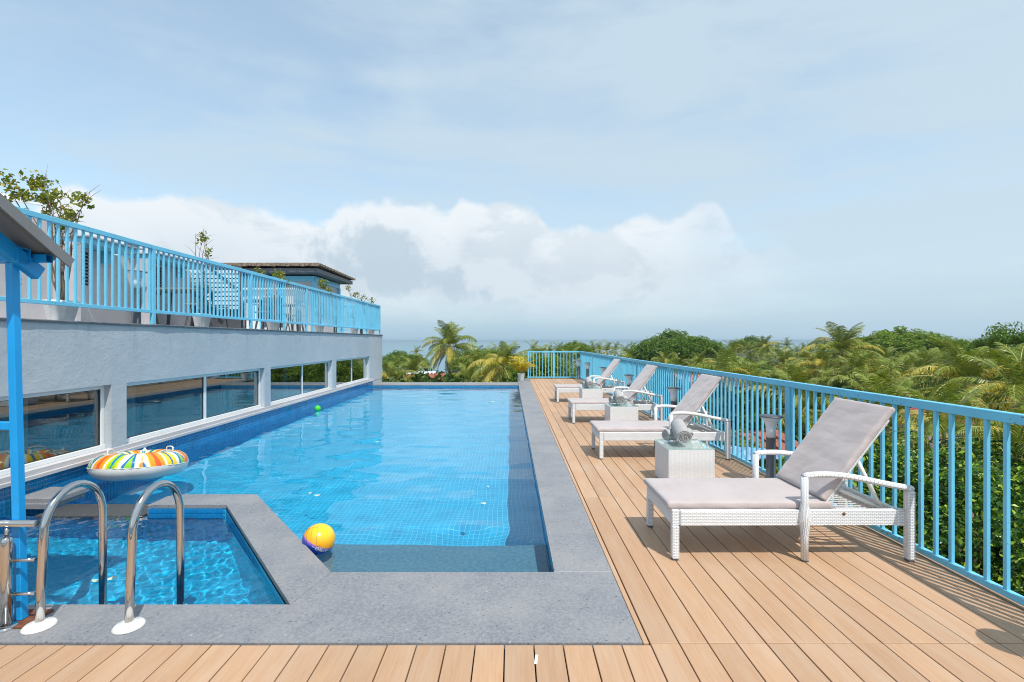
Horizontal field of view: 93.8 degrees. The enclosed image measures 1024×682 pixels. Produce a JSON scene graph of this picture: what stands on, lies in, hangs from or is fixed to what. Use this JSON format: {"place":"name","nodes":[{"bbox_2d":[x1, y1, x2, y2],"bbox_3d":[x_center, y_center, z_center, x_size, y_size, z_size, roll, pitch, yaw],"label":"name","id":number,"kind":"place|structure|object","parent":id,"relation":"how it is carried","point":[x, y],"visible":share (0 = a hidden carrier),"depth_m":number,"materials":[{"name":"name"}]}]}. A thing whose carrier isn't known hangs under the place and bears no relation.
{"place":"outdoors","nodes":[
{"label":"outdoors","id":0,"kind":"place"},
{"bbox_2d":[127,270,147,323],"bbox_3d":[-5.520,-0.626,7.050,0.256,0.808,0.256,0,0,0],"label":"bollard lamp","id":1,"kind":"object","parent":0,"point":[136,317],"visible":0.42,"depth_m":7.00,"materials":[{"name":"grey metal"}]},
{"bbox_2d":[184,303,212,326],"bbox_3d":[-5.850,-0.452,8.950,0.395,0.463,0.355,0,0,-17],"label":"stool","id":2,"kind":"object","parent":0,"point":[191,323],"visible":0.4,"depth_m":9.02,"materials":[{"name":"grey wood"}]},
{"bbox_2d":[67,387,551,571],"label":"pool water","id":3,"kind":"structure","parent":0,"point":[409,491],"depth_m":5.98,"materials":[{"name":"liquid"}]},
{"bbox_2d":[86,446,188,480],"bbox_3d":[-4.601,1.508,5.933,1.004,0.357,1.004,-4,-8,20],"label":"swim ring","id":4,"kind":"object","parent":3,"relation":"on","point":[144,463],"visible":1,"depth_m":5.59,"materials":[{"name":"plastic"}]},
{"bbox_2d":[302,523,334,554],"bbox_3d":[-1.600,1.650,3.964,0.260,0.260,0.261,0,0,0],"label":"beach ball","id":5,"kind":"object","parent":3,"relation":"on","point":[318,538],"visible":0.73,"depth_m":3.88,"materials":[{"name":"plastic"}]},
{"bbox_2d":[0,0,1023,340],"label":"sky","id":6,"kind":"structure","parent":0,"point":[498,170],"materials":[{"name":"blue"}]},
{"bbox_2d":[382,341,971,372],"bbox_3d":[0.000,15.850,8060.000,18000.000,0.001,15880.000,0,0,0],"label":"sea","id":7,"kind":"structure","parent":0,"point":[388,347],"depth_m":1546.57,"materials":[{"name":"liquid"}]},
{"bbox_2d":[617,352,834,368],"bbox_3d":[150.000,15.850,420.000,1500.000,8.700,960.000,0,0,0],"label":"ground","id":8,"kind":"structure","parent":0,"point":[743,355],"depth_m":346.19,"materials":[{"name":"plant"}]},
{"bbox_2d":[0,318,382,488],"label":"terrace building","id":9,"kind":"structure","parent":8,"relation":"on","point":[185,380],"depth_m":8.50,"materials":[{"name":"grey paint"}]},
{"bbox_2d":[0,398,27,469],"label":"curtain","id":10,"kind":"object","parent":9,"relation":"hanging from","point":[4,442],"visible":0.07,"depth_m":5.36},
{"bbox_2d":[0,192,77,234],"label":"white roofed hut","id":11,"kind":"object","parent":9,"relation":"on","point":[44,226],"visible":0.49,"depth_m":10.36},
{"bbox_2d":[0,165,98,320],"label":"potted tree","id":12,"kind":"object","parent":9,"relation":"on","point":[56,312],"visible":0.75,"depth_m":5.88,"materials":[{"name":"green plant"}]},
{"bbox_2d":[0,385,104,475],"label":"window","id":13,"kind":"structure","parent":9,"relation":"in","point":[101,391],"depth_m":5.81,"materials":[{"name":"white metal"}]},
{"bbox_2d":[0,206,153,312],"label":"terrace railing","id":14,"kind":"object","parent":9,"relation":"on","point":[40,217],"visible":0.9,"depth_m":5.90,"materials":[{"name":"metal"}]},
{"bbox_2d":[0,235,208,325],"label":"long hut","id":15,"kind":"object","parent":9,"relation":"on","point":[32,311],"visible":0.44,"depth_m":8.19,"materials":[{"name":"blue paint"}]},
{"bbox_2d":[80,414,141,448],"bbox_3d":[-6.241,1.547,7.450,0.683,0.806,0.769,0,0,0],"label":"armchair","id":16,"kind":"object","parent":9,"relation":"on","point":[87,422],"visible":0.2,"depth_m":7.17,"materials":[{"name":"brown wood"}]},
{"bbox_2d":[127,386,134,437],"bbox_3d":[-5.620,0.990,7.060,0.058,1.880,0.120,0,0,0],"label":"curtain","id":17,"kind":"object","parent":9,"relation":"hanging from","point":[130,411],"visible":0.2,"depth_m":7.04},
{"bbox_2d":[156,288,219,326],"bbox_3d":[-6.350,-0.597,9.197,1.100,0.753,0.774,0,0,0],"label":"dining table","id":18,"kind":"object","parent":9,"relation":"on","point":[169,316],"visible":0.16,"depth_m":9.39,"materials":[{"name":"white wood"}]},
{"bbox_2d":[127,368,260,442],"bbox_3d":[-5.306,0.985,8.267,0.062,0.829,3.605,0,0,0],"label":"window","id":19,"kind":"structure","parent":9,"relation":"in","point":[204,419],"depth_m":8.23,"materials":[{"name":"white metal"}]},
{"bbox_2d":[189,230,213,326],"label":"potted tree","id":20,"kind":"object","parent":9,"relation":"on","point":[202,321],"visible":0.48,"depth_m":8.59,"materials":[{"name":"green plant"}]},
{"bbox_2d":[190,263,241,327],"bbox_3d":[-6.655,-0.972,10.570,1.410,1.475,0.140,0,0,0],"label":"slatted screen","id":21,"kind":"object","parent":9,"relation":"on","point":[234,323],"visible":0.2,"depth_m":10.52,"materials":[{"name":"grey metal"}]},
{"bbox_2d":[150,245,380,334],"bbox_3d":[-5.235,-0.812,12.975,0.052,1.155,12.050,0,0,0],"label":"terrace railing","id":22,"kind":"object","parent":9,"relation":"on","point":[367,316],"visible":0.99,"depth_m":9.58,"materials":[{"name":"metal"}]},
{"bbox_2d":[255,266,288,329],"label":"potted tree","id":23,"kind":"object","parent":9,"relation":"on","point":[273,325],"visible":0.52,"depth_m":11.10,"materials":[{"name":"green plant"}]},
{"bbox_2d":[243,288,313,330],"bbox_3d":[-7.125,-0.873,14.500,1.750,1.295,1.400,0,0,0],"label":"lounge chair","id":24,"kind":"object","parent":9,"relation":"on","point":[283,326],"visible":0.15,"depth_m":13.90,"materials":[{"name":"grey metal"}]},
{"bbox_2d":[208,263,355,332],"bbox_3d":[-7.960,-1.351,16.969,3.680,2.251,3.538,0,0,0],"label":"brown roofed hut","id":25,"kind":"object","parent":9,"relation":"on","point":[309,274],"visible":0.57,"depth_m":15.91,"materials":[{"name":"blue paint"}]},
{"bbox_2d":[284,367,287,397],"bbox_3d":[-5.620,0.990,11.875,0.058,1.880,0.150,0,0,0],"label":"curtain","id":26,"kind":"object","parent":9,"relation":"hanging from","point":[285,382],"visible":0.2,"depth_m":11.89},
{"bbox_2d":[271,361,329,403],"bbox_3d":[-5.306,0.985,12.100,0.062,0.829,3.558,0,0,0],"label":"window","id":27,"kind":"structure","parent":9,"relation":"in","point":[307,393],"depth_m":12.11,"materials":[{"name":"white metal"}]},
{"bbox_2d":[313,278,331,331],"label":"potted tree","id":28,"kind":"object","parent":9,"relation":"on","point":[319,328],"visible":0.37,"depth_m":13.76,"materials":[{"name":"green plant"}]},
{"bbox_2d":[336,357,367,386],"bbox_3d":[-5.306,0.985,15.840,0.062,0.829,3.318,0,0,0],"label":"window","id":29,"kind":"structure","parent":9,"relation":"in","point":[351,370],"depth_m":15.75,"materials":[{"name":"glass"}]},
{"bbox_2d":[345,284,368,333],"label":"potted tree","id":30,"kind":"object","parent":9,"relation":"on","point":[352,330],"visible":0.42,"depth_m":16.65,"materials":[{"name":"green plant"}]},
{"bbox_2d":[382,360,418,381],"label":"palm tree","id":31,"kind":"object","parent":8,"relation":"on","point":[391,371],"visible":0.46,"depth_m":42.66,"materials":[{"name":"green plant"}]},
{"bbox_2d":[382,350,428,369],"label":"broadleaf tree","id":32,"kind":"object","parent":8,"relation":"on","point":[388,358],"visible":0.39,"depth_m":109.32,"materials":[{"name":"green plant"}]},
{"bbox_2d":[386,354,435,381],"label":"palm tree","id":33,"kind":"object","parent":8,"relation":"on","point":[411,365],"visible":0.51,"depth_m":49.45,"materials":[{"name":"green plant"}]},
{"bbox_2d":[422,320,476,374],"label":"palm tree","id":34,"kind":"object","parent":8,"relation":"on","point":[449,339],"visible":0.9,"depth_m":60.16,"materials":[{"name":"green plant"}]},
{"bbox_2d":[448,340,493,374],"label":"palm tree","id":35,"kind":"object","parent":8,"relation":"on","point":[474,357],"visible":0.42,"depth_m":50.95,"materials":[{"name":"green plant"}]},
{"bbox_2d":[452,363,489,381],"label":"palm tree","id":36,"kind":"object","parent":8,"relation":"on","point":[468,375],"visible":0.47,"depth_m":41.20,"materials":[{"name":"green plant"}]},
{"bbox_2d":[467,341,537,381],"bbox_3d":[-0.788,9.080,37.310,5.494,18.144,4.878,0,0,-15],"label":"palm tree","id":37,"kind":"object","parent":8,"relation":"on","point":[503,358],"visible":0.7,"depth_m":36.82,"materials":[{"name":"green plant"}]},
{"bbox_2d":[557,346,579,376],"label":"palm tree","id":38,"kind":"object","parent":8,"relation":"on","point":[569,356],"visible":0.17,"depth_m":45.31,"materials":[{"name":"green plant"}]},
{"bbox_2d":[597,340,618,355],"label":"palm tree","id":39,"kind":"object","parent":8,"relation":"on","point":[607,346],"visible":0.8,"depth_m":102.32,"materials":[{"name":"green plant"}]},
{"bbox_2d":[650,351,681,369],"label":"palm tree","id":40,"kind":"object","parent":8,"relation":"on","point":[664,353],"visible":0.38,"depth_m":71.58,"materials":[{"name":"green plant"}]},
{"bbox_2d":[625,328,730,362],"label":"broadleaf tree","id":41,"kind":"object","parent":8,"relation":"on","point":[678,341],"visible":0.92,"depth_m":83.92,"materials":[{"name":"green plant"}]},
{"bbox_2d":[663,351,692,374],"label":"palm tree","id":42,"kind":"object","parent":8,"relation":"on","point":[676,360],"visible":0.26,"depth_m":53.66,"materials":[{"name":"green plant"}]},
{"bbox_2d":[382,365,1013,576],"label":"undergrowth","id":43,"kind":"object","parent":8,"relation":"on","point":[445,378],"visible":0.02,"depth_m":27.18,"materials":[{"name":"green plant"}]},
{"bbox_2d":[445,348,513,372],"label":"broadleaf tree","id":44,"kind":"object","parent":43,"relation":"on","point":[452,368],"visible":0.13,"depth_m":56.90,"materials":[{"name":"green plant"}]},
{"bbox_2d":[504,354,577,381],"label":"broadleaf tree","id":45,"kind":"object","parent":43,"relation":"on","point":[566,369],"visible":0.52,"depth_m":32.96,"materials":[{"name":"green plant"}]},
{"bbox_2d":[552,340,596,365],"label":"broadleaf tree","id":46,"kind":"object","parent":43,"relation":"on","point":[584,347],"visible":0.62,"depth_m":103.08,"materials":[{"name":"green plant"}]},
{"bbox_2d":[626,337,675,362],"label":"broadleaf tree","id":47,"kind":"object","parent":43,"relation":"on","point":[636,356],"visible":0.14,"depth_m":89.52,"materials":[{"name":"green plant"}]},
{"bbox_2d":[716,357,779,378],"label":"broadleaf tree","id":48,"kind":"object","parent":43,"relation":"on","point":[765,367],"visible":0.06,"depth_m":50.10,"materials":[{"name":"green plant"}]},
{"bbox_2d":[764,434,1002,581],"bbox_3d":[8.738,6.534,11.262,6.831,8.464,6.963,0,0,44],"label":"broadleaf tree","id":49,"kind":"object","parent":43,"relation":"on","point":[887,442],"depth_m":11.04,"materials":[{"name":"green plant"}]},
{"bbox_2d":[835,326,969,359],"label":"broadleaf tree","id":50,"kind":"object","parent":43,"relation":"on","point":[899,338],"visible":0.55,"depth_m":70.44,"materials":[{"name":"green plant"}]},
{"bbox_2d":[897,408,979,460],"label":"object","id":51,"kind":"structure","parent":43,"relation":"on","point":[914,409],"depth_m":17.43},
{"bbox_2d":[683,351,715,367],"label":"palm tree","id":52,"kind":"object","parent":8,"relation":"on","point":[700,358],"visible":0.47,"depth_m":65.88,"materials":[{"name":"green plant"}]},
{"bbox_2d":[665,373,748,394],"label":"house","id":53,"kind":"structure","parent":8,"relation":"on","point":[715,389],"depth_m":38.75,"materials":[{"name":"white metal"}]},
{"bbox_2d":[690,341,754,396],"bbox_3d":[15.699,9.425,36.385,4.734,18.746,4.594,0,0,-1],"label":"palm tree","id":54,"kind":"object","parent":8,"relation":"on","point":[723,363],"visible":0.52,"depth_m":36.01,"materials":[{"name":"green plant"}]},
{"bbox_2d":[692,417,783,473],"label":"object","id":55,"kind":"object","parent":8,"relation":"on","point":[749,444],"visible":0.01,"depth_m":15.58,"materials":[{"name":"green plant"}]},
{"bbox_2d":[736,338,756,357],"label":"palm tree","id":56,"kind":"object","parent":8,"relation":"on","point":[746,346],"visible":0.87,"depth_m":115.54,"materials":[{"name":"green plant"}]},
{"bbox_2d":[731,335,773,359],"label":"broadleaf tree","id":57,"kind":"object","parent":8,"relation":"on","point":[751,339],"visible":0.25,"depth_m":138.50,"materials":[{"name":"green plant"}]},
{"bbox_2d":[732,357,774,393],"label":"palm tree","id":58,"kind":"object","parent":8,"relation":"on","point":[763,371],"visible":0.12,"depth_m":41.09,"materials":[{"name":"green plant"}]},
{"bbox_2d":[726,354,784,398],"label":"palm tree","id":59,"kind":"object","parent":8,"relation":"on","point":[752,372],"visible":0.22,"depth_m":37.26,"materials":[{"name":"green plant"}]},
{"bbox_2d":[751,345,774,361],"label":"palm tree","id":60,"kind":"object","parent":8,"relation":"on","point":[761,352],"visible":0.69,"depth_m":88.62,"materials":[{"name":"green plant"}]},
{"bbox_2d":[748,335,779,360],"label":"palm tree","id":61,"kind":"object","parent":8,"relation":"on","point":[764,343],"visible":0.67,"depth_m":107.49,"materials":[{"name":"green plant"}]},
{"bbox_2d":[762,347,799,375],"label":"palm tree","id":62,"kind":"object","parent":8,"relation":"on","point":[781,356],"visible":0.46,"depth_m":63.36,"materials":[{"name":"green plant"}]},
{"bbox_2d":[762,358,801,391],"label":"palm tree","id":63,"kind":"object","parent":8,"relation":"on","point":[785,367],"visible":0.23,"depth_m":42.02,"materials":[{"name":"green plant"}]},
{"bbox_2d":[739,365,844,434],"bbox_3d":[12.652,10.073,21.136,4.366,18.091,4.448,0,0,-26],"label":"palm tree","id":64,"kind":"object","parent":8,"relation":"on","point":[794,378],"visible":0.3,"depth_m":20.63,"materials":[{"name":"green plant"}]},
{"bbox_2d":[789,344,816,369],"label":"palm tree","id":65,"kind":"object","parent":8,"relation":"on","point":[804,354],"visible":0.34,"depth_m":77.07,"materials":[{"name":"green plant"}]},
{"bbox_2d":[788,343,847,384],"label":"palm tree","id":66,"kind":"object","parent":8,"relation":"on","point":[822,357],"visible":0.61,"depth_m":42.41,"materials":[{"name":"green plant"}]},
{"bbox_2d":[814,363,864,388],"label":"palm tree","id":67,"kind":"object","parent":8,"relation":"on","point":[836,383],"visible":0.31,"depth_m":36.45,"materials":[{"name":"green plant"}]},
{"bbox_2d":[798,321,886,375],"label":"palm tree","id":68,"kind":"object","parent":8,"relation":"on","point":[841,342],"visible":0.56,"depth_m":46.55,"materials":[{"name":"green plant"}]},
{"bbox_2d":[819,352,899,389],"bbox_3d":[25.869,9.870,35.791,5.137,18.108,4.976,0,0,4],"label":"palm tree","id":69,"kind":"object","parent":8,"relation":"on","point":[855,360],"visible":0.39,"depth_m":35.55,"materials":[{"name":"green plant"}]},
{"bbox_2d":[867,344,905,365],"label":"palm tree","id":70,"kind":"object","parent":8,"relation":"on","point":[886,355],"visible":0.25,"depth_m":57.65,"materials":[{"name":"green plant"}]},
{"bbox_2d":[838,345,937,397],"bbox_3d":[24.331,9.696,31.554,5.549,18.895,5.037,0,0,21],"label":"palm tree","id":71,"kind":"object","parent":8,"relation":"on","point":[886,375],"visible":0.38,"depth_m":31.11,"materials":[{"name":"green plant"}]},
{"bbox_2d":[869,355,929,389],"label":"palm tree","id":72,"kind":"object","parent":8,"relation":"on","point":[906,364],"visible":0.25,"depth_m":39.59,"materials":[{"name":"green plant"}]},
{"bbox_2d":[838,371,964,458],"bbox_3d":[12.309,10.007,16.115,4.112,17.886,4.034,0,0,14],"label":"palm tree","id":73,"kind":"object","parent":8,"relation":"on","point":[874,383],"visible":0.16,"depth_m":15.84,"materials":[{"name":"green plant"}]},
{"bbox_2d":[889,364,939,397],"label":"palm tree","id":74,"kind":"object","parent":8,"relation":"on","point":[914,382],"visible":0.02,"depth_m":33.12,"materials":[{"name":"green plant"}]},
{"bbox_2d":[892,347,948,384],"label":"palm tree","id":75,"kind":"object","parent":8,"relation":"on","point":[926,357],"visible":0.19,"depth_m":43.85,"materials":[{"name":"green plant"}]},
{"bbox_2d":[829,427,1023,581],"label":"broadleaf tree","id":76,"kind":"object","parent":8,"relation":"on","point":[1016,483],"visible":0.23,"depth_m":7.24,"materials":[{"name":"green plant"}]},
{"bbox_2d":[874,383,1020,484],"bbox_3d":[9.876,9.611,11.063,2.973,17.353,2.817,0,0,-44],"label":"palm tree","id":77,"kind":"object","parent":8,"relation":"on","point":[928,423],"visible":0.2,"depth_m":10.90,"materials":[{"name":"green plant"}]},
{"bbox_2d":[886,336,1022,424],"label":"palm tree","id":78,"kind":"object","parent":8,"relation":"on","point":[964,367],"visible":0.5,"depth_m":20.96,"materials":[{"name":"green plant"}]},
{"bbox_2d":[915,491,1023,595],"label":"broadleaf tree","id":79,"kind":"object","parent":8,"relation":"on","point":[1016,583],"visible":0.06,"depth_m":5.53,"materials":[{"name":"green plant"}]},
{"bbox_2d":[917,396,1023,531],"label":"palm tree","id":80,"kind":"object","parent":8,"relation":"on","point":[1015,432],"visible":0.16,"depth_m":7.91,"materials":[{"name":"green plant"}]},
{"bbox_2d":[940,342,1023,444],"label":"palm tree","id":81,"kind":"object","parent":8,"relation":"on","point":[1014,386],"visible":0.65,"depth_m":13.23,"materials":[{"name":"green plant"}]},
{"bbox_2d":[947,321,1023,400],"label":"broadleaf tree","id":82,"kind":"object","parent":8,"relation":"on","point":[1000,335],"visible":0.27,"depth_m":26.80,"materials":[{"name":"green plant"}]},
{"bbox_2d":[722,429,797,463],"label":"house","id":83,"kind":"structure","parent":0,"point":[783,441],"depth_m":16.59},
{"bbox_2d":[722,445,784,459],"bbox_3d":[6.873,3.283,14.000,1.800,0.334,1.400,0,0,0],"label":"tarpaulin","id":84,"kind":"object","parent":83,"relation":"on","point":[749,452],"visible":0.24,"depth_m":13.82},
{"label":"building body","id":85,"kind":"structure","parent":0,"visible":0},
{"bbox_2d":[0,381,552,603],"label":"pool basin","id":86,"kind":"object","parent":85,"relation":"in","point":[62,478],"visible":0.1,"depth_m":5.73,"materials":[{"name":"blue tile"}]},
{"bbox_2d":[36,504,148,516],"bbox_3d":[-4.191,1.761,4.905,1.058,0.058,0.350,0,0,0],"label":"weir","id":87,"kind":"object","parent":86,"relation":"on","point":[76,510],"visible":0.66,"depth_m":4.88,"materials":[{"name":"stone"}]},
{"bbox_2d":[0,516,278,603],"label":"pool water","id":88,"kind":"structure","parent":86,"relation":"in","point":[219,567],"depth_m":3.73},
{"bbox_2d":[0,378,642,648],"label":"pool coping","id":89,"kind":"object","parent":86,"relation":"on","point":[575,597],"visible":0.9,"depth_m":2.98,"materials":[{"name":"grey stone"}]},
{"bbox_2d":[0,520,39,632],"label":"steel barrier","id":90,"kind":"object","parent":89,"relation":"on","point":[7,595],"visible":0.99,"depth_m":2.73,"materials":[{"name":"silver metal"}]},
{"bbox_2d":[0,193,74,628],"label":"pavilion","id":91,"kind":"structure","parent":89,"relation":"on","point":[27,245],"depth_m":2.79,"materials":[{"name":"blue paint"}]},
{"bbox_2d":[20,480,184,634],"bbox_3d":[-2.457,1.652,2.943,0.674,1.556,0.543,0,0,0],"label":"pool ladder","id":92,"kind":"object","parent":89,"relation":"attached to","point":[129,623],"visible":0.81,"depth_m":2.79,"materials":[{"name":"silver metal"}]},
{"bbox_2d":[508,355,534,380],"bbox_3d":[0.404,1.123,19.858,1.281,1.043,1.464,0,0,0],"label":"potted plant","id":93,"kind":"object","parent":89,"relation":"on","point":[520,366],"visible":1,"depth_m":19.67,"materials":[{"name":"plant"}]},
{"bbox_2d":[0,379,1023,681],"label":"deck","id":94,"kind":"structure","parent":85,"relation":"on","point":[854,603],"depth_m":2.75,"materials":[{"name":"brown wood"}]},
{"bbox_2d":[527,351,579,377],"bbox_3d":[1.808,1.052,20.900,2.285,1.195,0.052,0,0,0],"label":"deck railing","id":95,"kind":"object","parent":94,"relation":"on","point":[545,352],"visible":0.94,"depth_m":20.89,"materials":[{"name":"metal"}]},
{"bbox_2d":[554,359,624,402],"bbox_3d":[2.081,1.077,13.100,1.828,1.146,0.802,0,0,0],"label":"sun lounger","id":96,"kind":"object","parent":94,"relation":"on","point":[600,381],"visible":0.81,"depth_m":12.79,"materials":[{"name":"white wicker"}]},
{"bbox_2d":[579,387,602,397],"bbox_3d":[2.010,1.425,12.235,0.516,0.451,0.516,0,0,0],"label":"side table","id":97,"kind":"object","parent":94,"relation":"on","point":[590,392],"visible":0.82,"depth_m":11.98,"materials":[{"name":"white"}]},
{"bbox_2d":[580,351,637,399],"bbox_3d":[2.990,1.052,16.181,0.060,1.195,9.357,0,0,0],"label":"deck railing","id":98,"kind":"object","parent":94,"relation":"on","point":[596,361],"visible":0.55,"depth_m":14.99,"materials":[{"name":"metal"}]},
{"bbox_2d":[567,364,662,423],"bbox_3d":[2.086,1.077,9.867,1.828,1.146,0.802,0,0,0],"label":"sun lounger","id":99,"kind":"object","parent":94,"relation":"on","point":[634,389],"visible":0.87,"depth_m":9.57,"materials":[{"name":"white wicker"}]},
{"bbox_2d":[605,403,637,420],"bbox_3d":[2.045,1.425,8.985,0.516,0.451,0.516,0,0,0],"label":"side table","id":100,"kind":"object","parent":94,"relation":"on","point":[621,412],"visible":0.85,"depth_m":8.73,"materials":[{"name":"white"}]},
{"bbox_2d":[614,389,624,403],"bbox_3d":[2.004,1.046,8.975,0.159,0.162,0.348,-19,14,8],"label":"rolled towel","id":101,"kind":"object","parent":100,"relation":"on","point":[619,397],"visible":1,"depth_m":8.83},
{"bbox_2d":[590,374,730,459],"bbox_3d":[2.101,1.077,6.980,1.828,1.146,0.802,0,0,0],"label":"sun lounger","id":102,"kind":"object","parent":94,"relation":"on","point":[686,410],"visible":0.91,"depth_m":6.68,"materials":[{"name":"white wicker"}]},
{"bbox_2d":[666,387,680,411],"bbox_3d":[2.930,1.246,8.690,0.256,0.808,0.256,0,0,0],"label":"bollard lamp","id":103,"kind":"object","parent":94,"relation":"on","point":[673,392],"visible":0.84,"depth_m":8.64,"materials":[{"name":"grey metal"}]},
{"bbox_2d":[655,439,714,477],"bbox_3d":[1.995,1.425,5.572,0.516,0.451,0.516,0,0,0],"label":"side table","id":104,"kind":"object","parent":94,"relation":"on","point":[693,458],"visible":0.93,"depth_m":5.31,"materials":[{"name":"white wicker"}]},
{"bbox_2d":[662,428,692,440],"bbox_3d":[1.984,1.121,5.749,0.348,0.135,0.138,0,20,-18],"label":"rolled towel","id":105,"kind":"object","parent":104,"relation":"on","point":[667,434],"visible":0.4,"depth_m":5.68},
{"bbox_2d":[671,418,690,443],"bbox_3d":[1.958,1.043,5.561,0.159,0.162,0.348,29,17,-3],"label":"rolled towel","id":106,"kind":"object","parent":105,"relation":"on","point":[681,432],"visible":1,"depth_m":5.43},
{"bbox_2d":[758,414,783,477],"bbox_3d":[2.940,1.246,5.440,0.256,0.808,0.256,0,0,0],"label":"bollard lamp","id":107,"kind":"object","parent":94,"relation":"on","point":[771,421],"visible":0.84,"depth_m":5.40,"materials":[{"name":"grey metal"}]},
{"bbox_2d":[644,397,914,561],"bbox_3d":[2.086,1.077,3.935,1.828,1.146,0.802,0,0,0],"label":"sun lounger","id":108,"kind":"object","parent":94,"relation":"on","point":[813,474],"visible":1,"depth_m":3.66,"materials":[{"name":"white wicker"}]},
{"bbox_2d":[636,360,1023,605],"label":"deck railing","id":109,"kind":"object","parent":94,"relation":"on","point":[986,416],"visible":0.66,"depth_m":3.79,"materials":[{"name":"metal"}]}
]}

